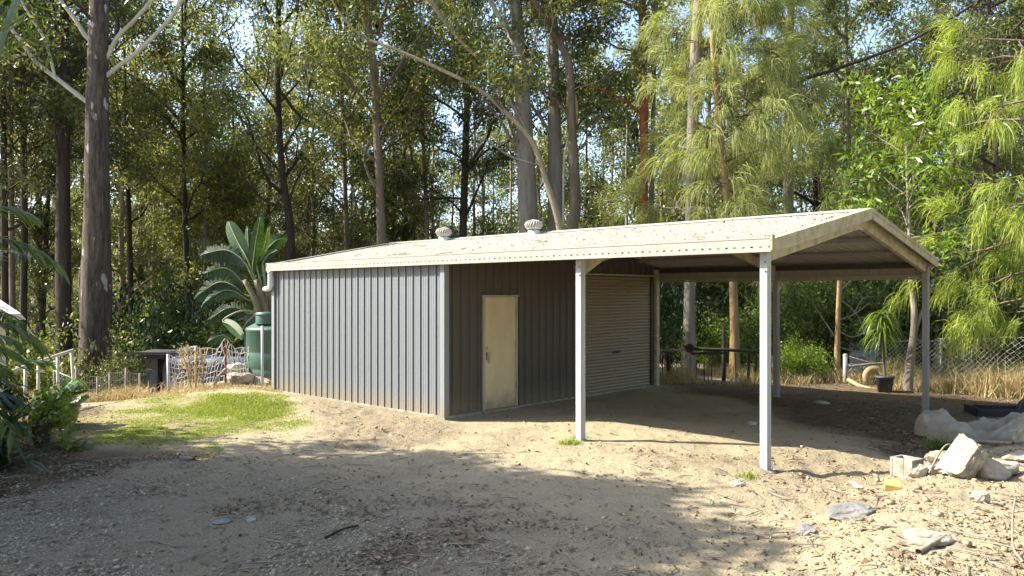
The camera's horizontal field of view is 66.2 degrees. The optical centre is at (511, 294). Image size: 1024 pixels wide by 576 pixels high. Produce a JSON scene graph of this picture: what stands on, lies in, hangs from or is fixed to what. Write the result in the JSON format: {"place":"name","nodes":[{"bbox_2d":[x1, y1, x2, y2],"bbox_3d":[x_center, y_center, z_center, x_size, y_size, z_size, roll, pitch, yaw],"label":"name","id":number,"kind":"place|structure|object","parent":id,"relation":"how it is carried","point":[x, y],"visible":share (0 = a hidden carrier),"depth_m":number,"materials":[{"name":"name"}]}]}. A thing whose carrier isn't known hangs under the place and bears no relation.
{"place":"outdoors","nodes":[
{"label":"outdoors","id":0,"kind":"place"},
{"bbox_2d":[31,391,338,457],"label":"lawn","id":1,"kind":"structure","parent":0,"point":[254,407],"depth_m":12.27,"materials":[{"name":"green plant"}]},
{"bbox_2d":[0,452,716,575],"bbox_3d":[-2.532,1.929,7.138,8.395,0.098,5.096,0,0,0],"label":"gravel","id":2,"kind":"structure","parent":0,"point":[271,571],"depth_m":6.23,"materials":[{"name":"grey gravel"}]},
{"bbox_2d":[0,274,1023,575],"bbox_3d":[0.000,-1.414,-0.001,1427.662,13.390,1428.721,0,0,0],"label":"ground","id":3,"kind":"structure","parent":0,"point":[540,460],"depth_m":7.92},
{"bbox_2d":[0,379,37,441],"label":"palm","id":4,"kind":"object","parent":3,"relation":"on","point":[7,404],"visible":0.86,"depth_m":9.45,"materials":[{"name":"green plant"}]},
{"bbox_2d":[0,335,56,420],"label":"palm","id":5,"kind":"object","parent":3,"relation":"on","point":[12,355],"visible":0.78,"depth_m":11.14,"materials":[{"name":"green plant"}]},
{"bbox_2d":[0,206,69,454],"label":"palm","id":6,"kind":"object","parent":3,"relation":"on","point":[27,337],"visible":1,"depth_m":8.63,"materials":[{"name":"green plant"}]},
{"bbox_2d":[0,0,75,81],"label":"bamboo","id":7,"kind":"object","parent":3,"relation":"on","point":[13,9],"visible":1,"depth_m":6.19,"materials":[{"name":"green plant"}]},
{"bbox_2d":[0,386,78,472],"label":"cordyline","id":8,"kind":"object","parent":3,"relation":"on","point":[4,456],"visible":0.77,"depth_m":8.79,"materials":[{"name":"green plant"}]},
{"bbox_2d":[29,418,53,446],"bbox_3d":[-5.910,1.736,9.870,0.270,0.335,0.270,0,0,0],"label":"round pot","id":9,"kind":"object","parent":3,"relation":"on","point":[45,429],"visible":0.45,"depth_m":9.79,"materials":[{"name":"black plastic"}]},
{"bbox_2d":[0,378,82,447],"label":"potted bush","id":10,"kind":"object","parent":9,"relation":"in","point":[50,410],"visible":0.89,"depth_m":9.80,"materials":[{"name":"green plant"}]},
{"bbox_2d":[6,312,110,406],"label":"undergrowth bush","id":11,"kind":"object","parent":3,"relation":"on","point":[31,379],"visible":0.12,"depth_m":20.41,"materials":[{"name":"green plant"}]},
{"bbox_2d":[0,81,118,352],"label":"forest tree","id":12,"kind":"object","parent":3,"relation":"on","point":[39,274],"visible":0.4,"depth_m":30.70,"materials":[{"name":"green plant"}]},
{"bbox_2d":[0,0,126,366],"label":"gum tree","id":13,"kind":"object","parent":3,"relation":"on","point":[4,186],"visible":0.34,"depth_m":23.92,"materials":[{"name":"green plant"}]},
{"bbox_2d":[0,0,127,371],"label":"gum tree","id":14,"kind":"object","parent":3,"relation":"on","point":[24,153],"visible":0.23,"depth_m":24.90,"materials":[{"name":"green plant"}]},
{"bbox_2d":[0,40,134,337],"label":"forest tree","id":15,"kind":"object","parent":3,"relation":"on","point":[79,206],"visible":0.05,"depth_m":33.02,"materials":[{"name":"green plant"}]},
{"bbox_2d":[0,0,158,367],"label":"gum tree","id":16,"kind":"object","parent":3,"relation":"on","point":[12,287],"visible":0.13,"depth_m":25.94,"materials":[{"name":"green plant"}]},
{"bbox_2d":[1,0,183,395],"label":"gum tree","id":17,"kind":"object","parent":3,"relation":"on","point":[95,307],"visible":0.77,"depth_m":21.27,"materials":[{"name":"grey plant"}]},
{"bbox_2d":[0,0,193,381],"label":"gum tree","id":18,"kind":"object","parent":3,"relation":"on","point":[62,104],"visible":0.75,"depth_m":23.32,"materials":[{"name":"green plant"}]},
{"bbox_2d":[20,375,198,403],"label":"bank weeds","id":19,"kind":"object","parent":3,"relation":"on","point":[120,395],"visible":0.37,"depth_m":15.26,"materials":[{"name":"plant"}]},
{"bbox_2d":[82,324,155,394],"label":"shrub","id":20,"kind":"object","parent":3,"relation":"on","point":[115,369],"visible":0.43,"depth_m":20.43,"materials":[{"name":"green plant"}]},
{"bbox_2d":[43,48,202,328],"bbox_3d":[-16.367,-1.967,33.707,7.045,16.601,9.845,0,0,0],"label":"forest tree","id":21,"kind":"object","parent":3,"relation":"on","point":[121,234],"visible":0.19,"depth_m":32.85,"materials":[{"name":"green plant"}]},
{"bbox_2d":[35,265,226,353],"bbox_3d":[-14.681,2.657,31.001,9.044,9.189,8.233,0,0,-26],"label":"undergrowth bush","id":22,"kind":"object","parent":3,"relation":"on","point":[138,293],"visible":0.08,"depth_m":30.62,"materials":[{"name":"green plant"}]},
{"bbox_2d":[48,0,234,349],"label":"gum tree","id":23,"kind":"object","parent":3,"relation":"on","point":[145,124],"visible":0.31,"depth_m":28.91,"materials":[{"name":"green plant"}]},
{"bbox_2d":[71,108,223,309],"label":"forest tree","id":24,"kind":"object","parent":3,"relation":"on","point":[140,270],"visible":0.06,"depth_m":41.17,"materials":[{"name":"green plant"}]},
{"bbox_2d":[50,3,259,316],"bbox_3d":[-16.167,-4.013,36.937,10.133,20.622,7.259,0,0,0],"label":"forest tree","id":25,"kind":"object","parent":3,"relation":"on","point":[157,233],"visible":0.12,"depth_m":36.77,"materials":[{"name":"green plant"}]},
{"bbox_2d":[77,0,264,328],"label":"gum tree","id":26,"kind":"object","parent":3,"relation":"on","point":[163,57],"visible":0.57,"depth_m":27.48,"materials":[{"name":"green plant"}]},
{"bbox_2d":[113,253,247,371],"bbox_3d":[-10.419,2.723,25.215,5.005,8.068,5.565,0,0,33],"label":"shrub","id":27,"kind":"object","parent":3,"relation":"on","point":[162,340],"visible":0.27,"depth_m":24.31,"materials":[{"name":"green plant"}]},
{"bbox_2d":[117,347,244,392],"bbox_3d":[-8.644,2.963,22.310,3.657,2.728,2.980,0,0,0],"label":"table","id":28,"kind":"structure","parent":3,"relation":"on","point":[156,358],"depth_m":21.20,"materials":[{"name":"metal"}]},
{"bbox_2d":[137,146,233,318],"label":"forest tree","id":29,"kind":"object","parent":3,"relation":"on","point":[176,241],"visible":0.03,"depth_m":33.73,"materials":[{"name":"green plant"}]},
{"bbox_2d":[121,26,278,332],"bbox_3d":[-11.148,-1.702,28.541,5.472,15.914,7.781,0,0,-23],"label":"forest tree","id":30,"kind":"object","parent":3,"relation":"on","point":[205,194],"visible":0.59,"depth_m":28.35,"materials":[{"name":"green plant"}]},
{"bbox_2d":[170,356,244,386],"bbox_3d":[-7.520,2.227,19.801,2.100,1.312,0.678,0,0,0],"label":"tarpaulin","id":31,"kind":"object","parent":3,"relation":"on","point":[178,371],"visible":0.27,"depth_m":19.57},
{"bbox_2d":[166,339,249,393],"bbox_3d":[-6.171,1.571,16.213,0.336,1.301,1.848,0,0,40],"label":"netting fence","id":32,"kind":"object","parent":3,"relation":"on","point":[195,366],"visible":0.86,"depth_m":16.04,"materials":[{"name":"metal"}]},
{"bbox_2d":[148,379,281,397],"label":"dry grass","id":33,"kind":"structure","parent":3,"relation":"on","point":[208,387],"depth_m":15.34,"materials":[{"name":"plant"}]},
{"bbox_2d":[174,274,268,350],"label":"undergrowth bush","id":34,"kind":"object","parent":3,"relation":"on","point":[223,331],"visible":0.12,"depth_m":23.23,"materials":[{"name":"green plant"}]},
{"bbox_2d":[159,80,285,323],"bbox_3d":[-11.292,-1.070,30.693,5.309,14.714,5.805,0,0,0],"label":"forest tree","id":35,"kind":"object","parent":3,"relation":"on","point":[252,220],"visible":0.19,"depth_m":30.48,"materials":[{"name":"green plant"}]},
{"bbox_2d":[194,214,287,344],"bbox_3d":[-6.609,0.135,18.904,2.201,4.075,0.954,0,0,5],"label":"paddle leaf plant","id":36,"kind":"object","parent":3,"relation":"on","point":[249,250],"visible":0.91,"depth_m":18.88,"materials":[{"name":"green plant"}]},
{"bbox_2d":[245,312,271,380],"bbox_3d":[-5.262,1.164,17.900,1.550,1.550,1.550,0,0,0],"label":"rain tank","id":37,"kind":"object","parent":3,"relation":"on","point":[253,336],"visible":0.25,"depth_m":17.23,"materials":[{"name":"green plastic"}]},
{"bbox_2d":[174,21,370,306],"bbox_3d":[-9.572,-2.601,33.244,7.838,17.828,7.528,0,0,0],"label":"forest tree","id":38,"kind":"object","parent":3,"relation":"on","point":[304,195],"visible":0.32,"depth_m":32.96,"materials":[{"name":"green plant"}]},
{"bbox_2d":[172,0,384,260],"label":"gum tree","id":39,"kind":"object","parent":3,"relation":"on","point":[278,74],"visible":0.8,"depth_m":25.16,"materials":[{"name":"green plant"}]},
{"bbox_2d":[262,100,367,261],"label":"forest tree","id":40,"kind":"object","parent":3,"relation":"on","point":[315,211],"visible":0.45,"depth_m":33.60,"materials":[{"name":"green plant"}]},
{"bbox_2d":[240,15,402,256],"bbox_3d":[-9.931,-3.409,38.367,8.311,19.389,8.831,0,0,-41],"label":"forest tree","id":41,"kind":"object","parent":3,"relation":"on","point":[314,95],"visible":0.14,"depth_m":37.38,"materials":[{"name":"green plant"}]},
{"bbox_2d":[295,144,376,258],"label":"forest tree","id":42,"kind":"object","parent":3,"relation":"on","point":[351,212],"visible":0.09,"depth_m":35.29,"materials":[{"name":"green plant"}]},
{"bbox_2d":[251,0,433,250],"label":"gum tree","id":43,"kind":"object","parent":3,"relation":"on","point":[344,177],"visible":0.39,"depth_m":29.52,"materials":[{"name":"green plant"}]},
{"bbox_2d":[293,26,435,247],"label":"forest tree","id":44,"kind":"object","parent":3,"relation":"on","point":[310,230],"visible":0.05,"depth_m":42.94,"materials":[{"name":"green plant"}]},
{"bbox_2d":[267,0,506,244],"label":"gum tree","id":45,"kind":"object","parent":3,"relation":"on","point":[376,92],"visible":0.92,"depth_m":24.88,"materials":[{"name":"green plant"}]},
{"bbox_2d":[349,122,447,246],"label":"forest tree","id":46,"kind":"object","parent":3,"relation":"on","point":[398,224],"visible":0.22,"depth_m":33.62,"materials":[{"name":"green plant"}]},
{"bbox_2d":[332,43,470,248],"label":"forest tree","id":47,"kind":"object","parent":3,"relation":"on","point":[439,161],"visible":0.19,"depth_m":33.50,"materials":[{"name":"green plant"}]},
{"bbox_2d":[306,0,505,239],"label":"gum tree","id":48,"kind":"object","parent":3,"relation":"on","point":[423,157],"visible":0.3,"depth_m":28.92,"materials":[{"name":"green plant"}]},
{"bbox_2d":[331,0,563,229],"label":"gum tree","id":49,"kind":"object","parent":3,"relation":"on","point":[523,129],"visible":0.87,"depth_m":23.16,"materials":[{"name":"beige plant"}]},
{"bbox_2d":[344,0,566,236],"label":"gum tree","id":50,"kind":"object","parent":3,"relation":"on","point":[467,164],"visible":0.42,"depth_m":27.87,"materials":[{"name":"green plant"}]},
{"bbox_2d":[415,112,517,239],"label":"forest tree","id":51,"kind":"object","parent":3,"relation":"on","point":[487,219],"visible":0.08,"depth_m":35.91,"materials":[{"name":"green plant"}]},
{"bbox_2d":[415,96,547,237],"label":"forest tree","id":52,"kind":"object","parent":3,"relation":"on","point":[481,202],"visible":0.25,"depth_m":44.50,"materials":[{"name":"green plant"}]},
{"bbox_2d":[0,199,1008,318],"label":"woodland","id":53,"kind":"object","parent":3,"relation":"on","point":[75,281],"visible":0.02,"depth_m":68.65,"materials":[{"name":"green plant"}]},
{"bbox_2d":[0,379,1023,575],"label":"leaf litter","id":54,"kind":"object","parent":3,"relation":"on","point":[949,563],"visible":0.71,"depth_m":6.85,"materials":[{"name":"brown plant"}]},
{"bbox_2d":[0,378,1023,575],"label":"twigs","id":55,"kind":"object","parent":3,"relation":"on","point":[770,538],"visible":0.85,"depth_m":6.47,"materials":[{"name":"brown wood"}]},
{"bbox_2d":[425,0,613,232],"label":"gum tree","id":56,"kind":"object","parent":3,"relation":"on","point":[521,85],"visible":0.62,"depth_m":24.28,"materials":[{"name":"green plant"}]},
{"bbox_2d":[469,48,623,233],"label":"forest tree","id":57,"kind":"object","parent":3,"relation":"on","point":[544,157],"visible":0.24,"depth_m":39.13,"materials":[{"name":"green plant"}]},
{"bbox_2d":[436,0,657,230],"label":"gum tree","id":58,"kind":"object","parent":3,"relation":"on","point":[553,127],"visible":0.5,"depth_m":24.80,"materials":[{"name":"green plant"}]},
{"bbox_2d":[492,0,680,229],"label":"gum tree","id":59,"kind":"object","parent":3,"relation":"on","point":[572,109],"visible":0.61,"depth_m":23.89,"materials":[{"name":"green plant"}]},
{"bbox_2d":[263,208,938,473],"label":"shed","id":60,"kind":"structure","parent":3,"relation":"on","point":[444,326],"depth_m":13.26,"materials":[{"name":"metal"}]},
{"bbox_2d":[485,297,515,409],"bbox_3d":[-0.183,0.962,12.959,0.073,1.831,0.750,0,0,43],"label":"door","id":61,"kind":"structure","parent":60,"relation":"in","point":[500,312],"depth_m":12.96,"materials":[{"name":"beige metal"}]},
{"bbox_2d":[585,273,654,394],"bbox_3d":[2.068,0.752,15.396,0.072,2.290,2.580,0,0,43],"label":"roller door","id":62,"kind":"structure","parent":60,"relation":"in","point":[618,310],"depth_m":15.44,"materials":[{"name":"beige metal"}]},
{"bbox_2d":[492,26,713,226],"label":"forest tree","id":63,"kind":"object","parent":3,"relation":"on","point":[596,64],"visible":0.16,"depth_m":41.77,"materials":[{"name":"green plant"}]},
{"bbox_2d":[183,390,1023,575],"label":"earth clods","id":64,"kind":"object","parent":3,"relation":"on","point":[898,566],"visible":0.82,"depth_m":6.21,"materials":[{"name":"beige soil"}]},
{"bbox_2d":[585,104,672,226],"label":"forest tree","id":65,"kind":"object","parent":3,"relation":"on","point":[608,198],"visible":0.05,"depth_m":33.97,"materials":[{"name":"green plant"}]},
{"bbox_2d":[535,0,738,223],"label":"gum tree","id":66,"kind":"object","parent":3,"relation":"on","point":[642,110],"visible":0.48,"depth_m":23.90,"materials":[{"name":"green plant"}]},
{"bbox_2d":[564,86,715,228],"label":"forest tree","id":67,"kind":"object","parent":3,"relation":"on","point":[633,131],"visible":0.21,"depth_m":35.43,"materials":[{"name":"green plant"}]},
{"bbox_2d":[660,217,718,370],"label":"shrub","id":68,"kind":"object","parent":3,"relation":"on","point":[673,336],"visible":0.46,"depth_m":19.18,"materials":[{"name":"green plant"}]},
{"bbox_2d":[674,307,759,368],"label":"shrub","id":69,"kind":"object","parent":3,"relation":"on","point":[716,340],"visible":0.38,"depth_m":20.37,"materials":[{"name":"green plant"}]},
{"bbox_2d":[608,0,829,286],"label":"forest tree","id":70,"kind":"object","parent":3,"relation":"on","point":[740,104],"visible":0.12,"depth_m":30.39,"materials":[{"name":"green plant"}]},
{"bbox_2d":[661,326,784,381],"bbox_3d":[4.725,1.470,17.335,2.837,1.506,0.416,0,0,0],"label":"rail fence","id":71,"kind":"object","parent":3,"relation":"on","point":[689,348],"visible":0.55,"depth_m":17.44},
{"bbox_2d":[603,0,849,374],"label":"she oak","id":72,"kind":"object","parent":3,"relation":"on","point":[700,13],"visible":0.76,"depth_m":18.47,"materials":[{"name":"green plant"}]},
{"bbox_2d":[664,169,803,346],"bbox_3d":[7.393,-0.337,25.166,6.961,7.843,6.885,0,0,1],"label":"undergrowth bush","id":73,"kind":"object","parent":3,"relation":"on","point":[725,283],"visible":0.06,"depth_m":23.65,"materials":[{"name":"green plant"}]},
{"bbox_2d":[659,0,837,370],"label":"she oak","id":74,"kind":"object","parent":3,"relation":"on","point":[788,65],"visible":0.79,"depth_m":18.10,"materials":[{"name":"green plant"}]},
{"bbox_2d":[670,182,829,363],"bbox_3d":[7.490,0.138,24.261,6.577,7.312,5.988,0,0,12],"label":"undergrowth bush","id":75,"kind":"object","parent":3,"relation":"on","point":[744,293],"visible":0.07,"depth_m":23.33,"materials":[{"name":"green plant"}]},
{"bbox_2d":[699,281,819,369],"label":"shrub","id":76,"kind":"object","parent":3,"relation":"on","point":[744,342],"visible":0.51,"depth_m":19.55,"materials":[{"name":"green plant"}]},
{"bbox_2d":[660,361,875,385],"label":"fence line grass","id":77,"kind":"structure","parent":3,"relation":"on","point":[681,376],"depth_m":17.11,"materials":[{"name":"plant"}]},
{"bbox_2d":[758,331,839,383],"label":"shrub","id":78,"kind":"object","parent":3,"relation":"on","point":[792,359],"visible":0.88,"depth_m":17.32,"materials":[{"name":"green plant"}]},
{"bbox_2d":[714,1,913,213],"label":"forest tree","id":79,"kind":"object","parent":3,"relation":"on","point":[815,203],"visible":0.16,"depth_m":31.41,"materials":[{"name":"green plant"}]},
{"bbox_2d":[721,278,917,371],"bbox_3d":[8.209,0.673,20.935,4.678,4.446,5.138,0,0,40],"label":"shrub","id":80,"kind":"object","parent":3,"relation":"on","point":[810,310],"visible":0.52,"depth_m":20.01,"materials":[{"name":"green plant"}]},
{"bbox_2d":[815,194,883,381],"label":"gum tree","id":81,"kind":"object","parent":3,"relation":"on","point":[837,347],"visible":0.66,"depth_m":17.37,"materials":[{"name":"beige plant"}]},
{"bbox_2d":[826,502,873,519],"bbox_3d":[2.831,1.828,6.583,0.449,0.133,0.259,-3,6,-11],"label":"rock","id":82,"kind":"object","parent":3,"relation":"on","point":[849,510],"visible":0.85,"depth_m":6.53,"materials":[{"name":"grey stone"}]},
{"bbox_2d":[720,0,980,361],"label":"she oak","id":83,"kind":"object","parent":3,"relation":"on","point":[821,89],"visible":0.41,"depth_m":21.43,"materials":[{"name":"green plant"}]},
{"bbox_2d":[769,0,943,205],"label":"gum tree","id":84,"kind":"object","parent":3,"relation":"on","point":[834,21],"visible":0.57,"depth_m":24.47,"materials":[{"name":"green plant"}]},
{"bbox_2d":[796,278,944,366],"bbox_3d":[8.981,0.865,20.753,3.742,3.752,4.111,0,0,-10],"label":"undergrowth bush","id":85,"kind":"object","parent":3,"relation":"on","point":[867,293],"visible":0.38,"depth_m":19.88,"materials":[{"name":"green plant"}]},
{"bbox_2d":[778,49,974,245],"bbox_3d":[16.243,-2.244,36.003,9.064,17.087,8.530,0,0,-41],"label":"forest tree","id":86,"kind":"object","parent":3,"relation":"on","point":[800,191],"visible":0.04,"depth_m":35.56,"materials":[{"name":"green plant"}]},
{"bbox_2d":[875,375,894,392],"bbox_3d":[7.308,1.755,15.400,0.360,0.315,0.360,0,0,0],"label":"plant pot","id":87,"kind":"object","parent":3,"relation":"on","point":[884,384],"visible":0.98,"depth_m":15.28,"materials":[{"name":"black plastic"}]},
{"bbox_2d":[857,310,908,376],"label":"strap leaf plant","id":88,"kind":"object","parent":87,"relation":"in","point":[881,322],"visible":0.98,"depth_m":15.30,"materials":[{"name":"green plant"}]},
{"bbox_2d":[793,207,1013,367],"bbox_3d":[10.502,0.393,21.158,4.865,5.494,5.344,0,0,-25],"label":"undergrowth bush","id":89,"kind":"object","parent":3,"relation":"on","point":[918,295],"visible":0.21,"depth_m":20.41,"materials":[{"name":"green plant"}]},
{"bbox_2d":[890,455,923,477],"bbox_3d":[3.950,1.729,7.862,0.200,0.190,0.235,0,0,-32],"label":"concrete block","id":90,"kind":"object","parent":3,"relation":"on","point":[900,465],"depth_m":7.82,"materials":[{"name":"grey concrete"}]},
{"bbox_2d":[819,15,1006,254],"bbox_3d":[15.622,-2.629,30.121,7.092,16.621,7.318,0,0,-23],"label":"forest tree","id":91,"kind":"object","parent":3,"relation":"on","point":[904,208],"visible":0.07,"depth_m":29.73,"materials":[{"name":"green plant"}]},
{"bbox_2d":[818,50,1023,390],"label":"glossy tree","id":92,"kind":"object","parent":3,"relation":"on","point":[894,120],"visible":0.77,"depth_m":15.49,"materials":[{"name":"green plant"}]},
{"bbox_2d":[901,528,953,546],"bbox_3d":[2.943,1.716,5.563,0.318,0.107,0.362,0,0,17],"label":"rock","id":93,"kind":"object","parent":3,"relation":"on","point":[914,536],"visible":0.93,"depth_m":5.47,"materials":[{"name":"stone"}]},
{"bbox_2d":[843,331,1023,383],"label":"chain link fence","id":94,"kind":"object","parent":3,"relation":"on","point":[845,365],"visible":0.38,"depth_m":16.45,"materials":[{"name":"metal"}]},
{"bbox_2d":[847,194,1022,362],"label":"undergrowth bush","id":95,"kind":"object","parent":3,"relation":"on","point":[939,267],"visible":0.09,"depth_m":21.03,"materials":[{"name":"green plant"}]},
{"bbox_2d":[851,0,1023,258],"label":"forest tree","id":96,"kind":"object","parent":3,"relation":"on","point":[892,162],"visible":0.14,"depth_m":27.96,"materials":[{"name":"green plant"}]},
{"bbox_2d":[855,0,1023,264],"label":"gum tree","id":97,"kind":"object","parent":3,"relation":"on","point":[1003,161],"visible":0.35,"depth_m":22.95,"materials":[{"name":"green plant"}]},
{"bbox_2d":[860,350,1023,399],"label":"tall dry grass","id":98,"kind":"structure","parent":3,"relation":"on","point":[1010,385],"depth_m":15.07,"materials":[{"name":"plant"}]},
{"bbox_2d":[863,354,1023,392],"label":"green weeds","id":99,"kind":"object","parent":3,"relation":"on","point":[893,370],"visible":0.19,"depth_m":17.71,"materials":[{"name":"green plant"}]},
{"bbox_2d":[876,12,1023,368],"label":"she oak","id":100,"kind":"object","parent":3,"relation":"on","point":[988,315],"visible":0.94,"depth_m":14.19,"materials":[{"name":"green plant"}]},
{"bbox_2d":[885,266,1023,372],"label":"undergrowth bush","id":101,"kind":"object","parent":3,"relation":"on","point":[944,316],"visible":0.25,"depth_m":19.93,"materials":[{"name":"green plant"}]},
{"bbox_2d":[894,0,1023,292],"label":"gum tree","id":102,"kind":"object","parent":3,"relation":"on","point":[987,25],"visible":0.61,"depth_m":20.82,"materials":[{"name":"green plant"}]},
{"bbox_2d":[914,407,1023,443],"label":"canvas tarp","id":103,"kind":"object","parent":3,"relation":"on","point":[942,420],"visible":0.94,"depth_m":10.32,"materials":[{"name":"grey fabric"}]},
{"bbox_2d":[920,269,1023,368],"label":"undergrowth bush","id":104,"kind":"object","parent":3,"relation":"on","point":[1013,309],"visible":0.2,"depth_m":19.69,"materials":[{"name":"green plant"}]},
{"bbox_2d":[934,433,1011,480],"bbox_3d":[4.430,1.575,7.485,0.643,0.467,0.381,0,0,-15],"label":"broken slab","id":105,"kind":"object","parent":3,"relation":"on","point":[965,456],"depth_m":7.37,"materials":[{"name":"concrete"}]},
{"bbox_2d":[931,0,1023,223],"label":"forest tree","id":106,"kind":"object","parent":3,"relation":"on","point":[1013,180],"visible":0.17,"depth_m":27.17,"materials":[{"name":"green plant"}]},
{"bbox_2d":[964,399,1023,416],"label":"plastic tray","id":107,"kind":"object","parent":3,"relation":"on","point":[991,410],"visible":0.91,"depth_m":12.39,"materials":[{"name":"black plastic"}]},
{"bbox_2d":[0,0,1023,268],"label":"sky","id":108,"kind":"structure","parent":0,"point":[239,28],"materials":[{"name":"white"}]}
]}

